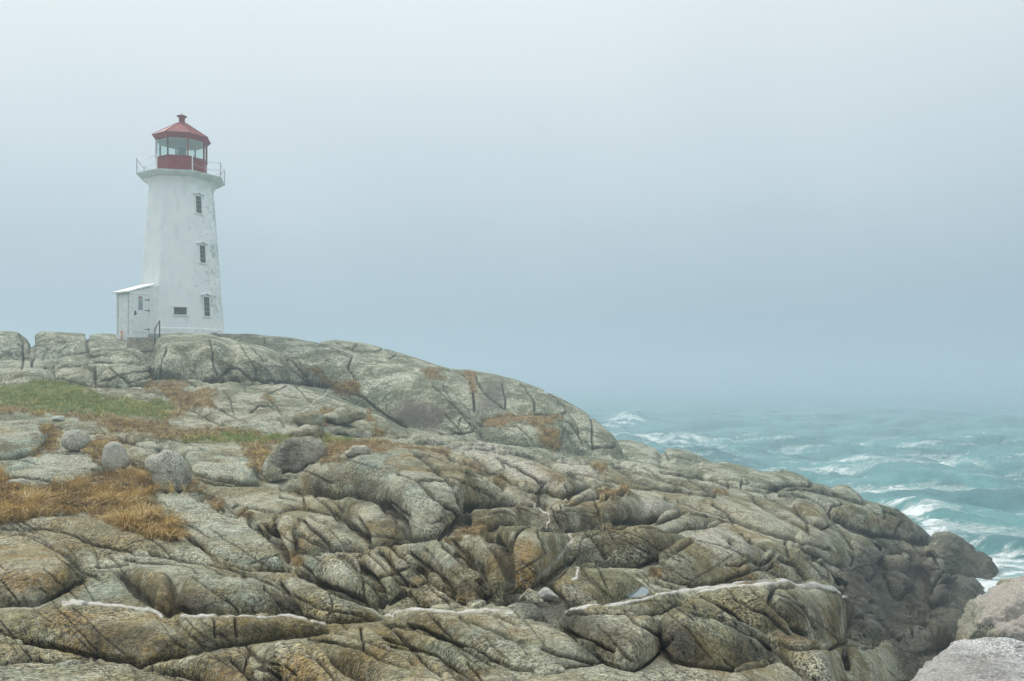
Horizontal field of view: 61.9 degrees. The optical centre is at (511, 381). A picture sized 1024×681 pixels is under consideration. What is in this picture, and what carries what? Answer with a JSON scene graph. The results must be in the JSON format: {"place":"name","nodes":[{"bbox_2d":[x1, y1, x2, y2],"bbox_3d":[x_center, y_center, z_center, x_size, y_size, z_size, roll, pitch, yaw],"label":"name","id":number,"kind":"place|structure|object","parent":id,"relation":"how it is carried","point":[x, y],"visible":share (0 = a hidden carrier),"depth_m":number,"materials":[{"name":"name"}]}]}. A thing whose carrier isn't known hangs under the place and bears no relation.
{"place":"outdoors","nodes":[
{"label":"outdoors","id":0,"kind":"place"},
{"bbox_2d":[0,331,998,680],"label":"rock terrain","id":1,"kind":"object","parent":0,"point":[778,575],"visible":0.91,"depth_m":15.23,"materials":[{"name":"stone"}]},
{"bbox_2d":[3,478,28,486],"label":"boulder","id":2,"kind":"object","parent":1,"relation":"on","point":[25,481],"visible":0.47,"depth_m":17.46,"materials":[{"name":"stone"}]},
{"bbox_2d":[52,416,64,419],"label":"stone block","id":3,"kind":"structure","parent":1,"relation":"on","point":[58,417],"depth_m":26.87,"materials":[{"name":"grey stone"}]},
{"bbox_2d":[61,429,89,450],"bbox_3d":[-11.019,1.472,21.558,0.653,0.538,0.749,0,0,-25],"label":"boulder","id":4,"kind":"object","parent":1,"relation":"on","point":[75,440],"visible":1,"depth_m":21.29,"materials":[{"name":"stone"}]},
{"bbox_2d":[0,461,228,541],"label":"dry grass","id":5,"kind":"structure","parent":1,"relation":"on","point":[131,512],"depth_m":15.62,"materials":[{"name":"brown plant"}]},
{"bbox_2d":[102,441,130,472],"bbox_3d":[-9.477,1.798,20.432,0.671,0.731,0.657,0,0,0],"label":"boulder","id":6,"kind":"object","parent":1,"relation":"on","point":[114,454],"visible":0.94,"depth_m":20.22,"materials":[{"name":"stone"}]},
{"bbox_2d":[127,337,153,350],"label":"timber steps","id":7,"kind":"structure","parent":1,"relation":"on","point":[143,343],"depth_m":51.13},
{"bbox_2d":[154,320,159,342],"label":"handrail","id":8,"kind":"object","parent":1,"relation":"on","point":[155,331],"visible":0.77,"depth_m":50.68,"materials":[{"name":"metal"}]},
{"bbox_2d":[145,449,191,491],"bbox_3d":[-7.454,1.929,18.518,0.962,0.915,0.862,0,0,-21],"label":"boulder","id":9,"kind":"object","parent":1,"relation":"on","point":[168,465],"visible":0.94,"depth_m":18.21,"materials":[{"name":"stone"}]},
{"bbox_2d":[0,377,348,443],"bbox_3d":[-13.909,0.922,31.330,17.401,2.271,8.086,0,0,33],"label":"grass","id":10,"kind":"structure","parent":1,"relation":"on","point":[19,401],"depth_m":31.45,"materials":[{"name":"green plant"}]},
{"bbox_2d":[0,377,354,443],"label":"green grass","id":11,"kind":"structure","parent":1,"relation":"on","point":[63,406],"depth_m":31.45,"materials":[{"name":"green plant"}]},
{"bbox_2d":[148,334,225,339],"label":"foundation slab","id":12,"kind":"structure","parent":1,"relation":"on","point":[152,335],"depth_m":54.64,"materials":[{"name":"concrete"}]},
{"bbox_2d":[111,114,225,340],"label":"lighthouse","id":13,"kind":"object","parent":12,"relation":"on","point":[178,290],"visible":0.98,"depth_m":56.05,"materials":[{"name":"white paint"}]},
{"bbox_2d":[172,306,188,315],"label":"window","id":14,"kind":"structure","parent":13,"relation":"in","point":[177,310],"depth_m":55.54,"materials":[{"name":"grey glass"}]},
{"bbox_2d":[192,192,204,214],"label":"window","id":15,"kind":"structure","parent":13,"relation":"in","point":[197,198],"depth_m":56.70,"materials":[{"name":"grey glass"}]},
{"bbox_2d":[196,241,208,263],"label":"window","id":16,"kind":"structure","parent":13,"relation":"in","point":[201,248],"depth_m":56.67,"materials":[{"name":"grey glass"}]},
{"bbox_2d":[201,293,212,317],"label":"window","id":17,"kind":"structure","parent":13,"relation":"in","point":[206,301],"depth_m":56.66,"materials":[{"name":"grey glass"}]},
{"bbox_2d":[211,332,237,336],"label":"retaining wall","id":18,"kind":"structure","parent":1,"relation":"on","point":[217,334],"depth_m":54.39,"materials":[{"name":"concrete"}]},
{"bbox_2d":[262,465,281,481],"bbox_3d":[-5.723,2.189,20.454,0.469,0.378,0.403,0,0,0],"label":"rock fragment","id":19,"kind":"object","parent":1,"relation":"on","point":[271,473],"visible":1,"depth_m":20.29,"materials":[{"name":"beige stone"}]},
{"bbox_2d":[261,436,327,474],"bbox_3d":[-5.363,1.832,21.057,1.611,0.960,0.882,0,0,-18],"label":"boulder","id":20,"kind":"object","parent":1,"relation":"on","point":[294,455],"visible":0.91,"depth_m":20.74,"materials":[{"name":"stone"}]},
{"bbox_2d":[289,424,323,438],"bbox_3d":[-7.020,1.711,29.157,1.199,0.512,0.861,0,0,-13],"label":"boulder","id":21,"kind":"object","parent":1,"relation":"on","point":[315,431],"visible":0.91,"depth_m":28.83,"materials":[{"name":"stone"}]},
{"bbox_2d":[292,410,324,425],"bbox_3d":[-7.364,1.333,30.876,1.171,0.611,1.000,0,0,0],"label":"boulder","id":22,"kind":"object","parent":1,"relation":"on","point":[314,417],"visible":0.91,"depth_m":30.51,"materials":[{"name":"stone"}]},
{"bbox_2d":[330,426,344,434],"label":"boulder","id":23,"kind":"object","parent":1,"relation":"on","point":[340,430],"visible":1,"depth_m":30.55,"materials":[{"name":"stone"}]},
{"bbox_2d":[29,443,658,575],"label":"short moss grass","id":24,"kind":"structure","parent":1,"relation":"on","point":[320,465],"depth_m":18.59,"materials":[{"name":"green plant"}]},
{"bbox_2d":[323,407,365,424],"bbox_3d":[-6.287,1.276,31.951,1.602,0.663,1.128,0,0,0],"label":"boulder","id":25,"kind":"object","parent":1,"relation":"on","point":[342,416],"visible":0.99,"depth_m":31.56,"materials":[{"name":"stone"}]},
{"bbox_2d":[344,445,369,457],"bbox_3d":[-3.651,1.643,20.138,0.603,0.285,0.485,0,0,0],"label":"boulder","id":26,"kind":"object","parent":1,"relation":"on","point":[354,450],"visible":0.95,"depth_m":19.96,"materials":[{"name":"stone"}]},
{"bbox_2d":[347,426,371,438],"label":"boulder","id":27,"kind":"object","parent":1,"relation":"on","point":[359,432],"visible":0.88,"depth_m":30.64,"materials":[{"name":"stone"}]},
{"bbox_2d":[0,367,727,494],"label":"dry grass","id":28,"kind":"structure","parent":1,"relation":"on","point":[101,443],"depth_m":28.54,"materials":[{"name":"brown plant"}]},
{"bbox_2d":[519,588,542,604],"bbox_3d":[0.222,2.529,10.046,0.297,0.160,0.362,0,0,0],"label":"rock fragment","id":29,"kind":"object","parent":1,"relation":"on","point":[528,595],"visible":0.93,"depth_m":9.95,"materials":[{"name":"beige stone"}]},
{"bbox_2d":[538,587,557,599],"bbox_3d":[0.438,2.595,10.484,0.262,0.149,0.230,0,0,0],"label":"quartz fragment","id":30,"kind":"object","parent":1,"relation":"on","point":[545,593],"visible":0.88,"depth_m":10.40,"materials":[{"name":"white stone"}]},
{"bbox_2d":[626,587,648,598],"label":"puddle","id":31,"kind":"object","parent":1,"relation":"on","point":[641,591],"visible":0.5,"depth_m":11.40,"materials":[{"name":"grey liquid"}]},
{"bbox_2d":[910,637,1023,680],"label":"rock outcrop","id":32,"kind":"object","parent":1,"relation":"on","point":[991,659],"visible":1,"depth_m":10.96,"materials":[{"name":"stone"}]},
{"bbox_2d":[955,576,1023,641],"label":"rock outcrop","id":33,"kind":"object","parent":1,"relation":"on","point":[997,611],"visible":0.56,"depth_m":21.87,"materials":[{"name":"grey stone"}]},
{"bbox_2d":[996,576,1023,584],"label":"rock outcrop","id":34,"kind":"object","parent":33,"relation":"on","point":[1001,581],"visible":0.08,"depth_m":25.40,"materials":[{"name":"beige stone"}]},
{"bbox_2d":[0,0,1023,382],"label":"sky","id":35,"kind":"structure","parent":0,"point":[526,191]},
{"bbox_2d":[527,383,1023,593],"bbox_3d":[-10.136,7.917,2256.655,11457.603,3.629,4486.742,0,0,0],"label":"sea","id":36,"kind":"structure","parent":0,"point":[930,459],"depth_m":118.24,"materials":[{"name":"liquid"}]}
]}

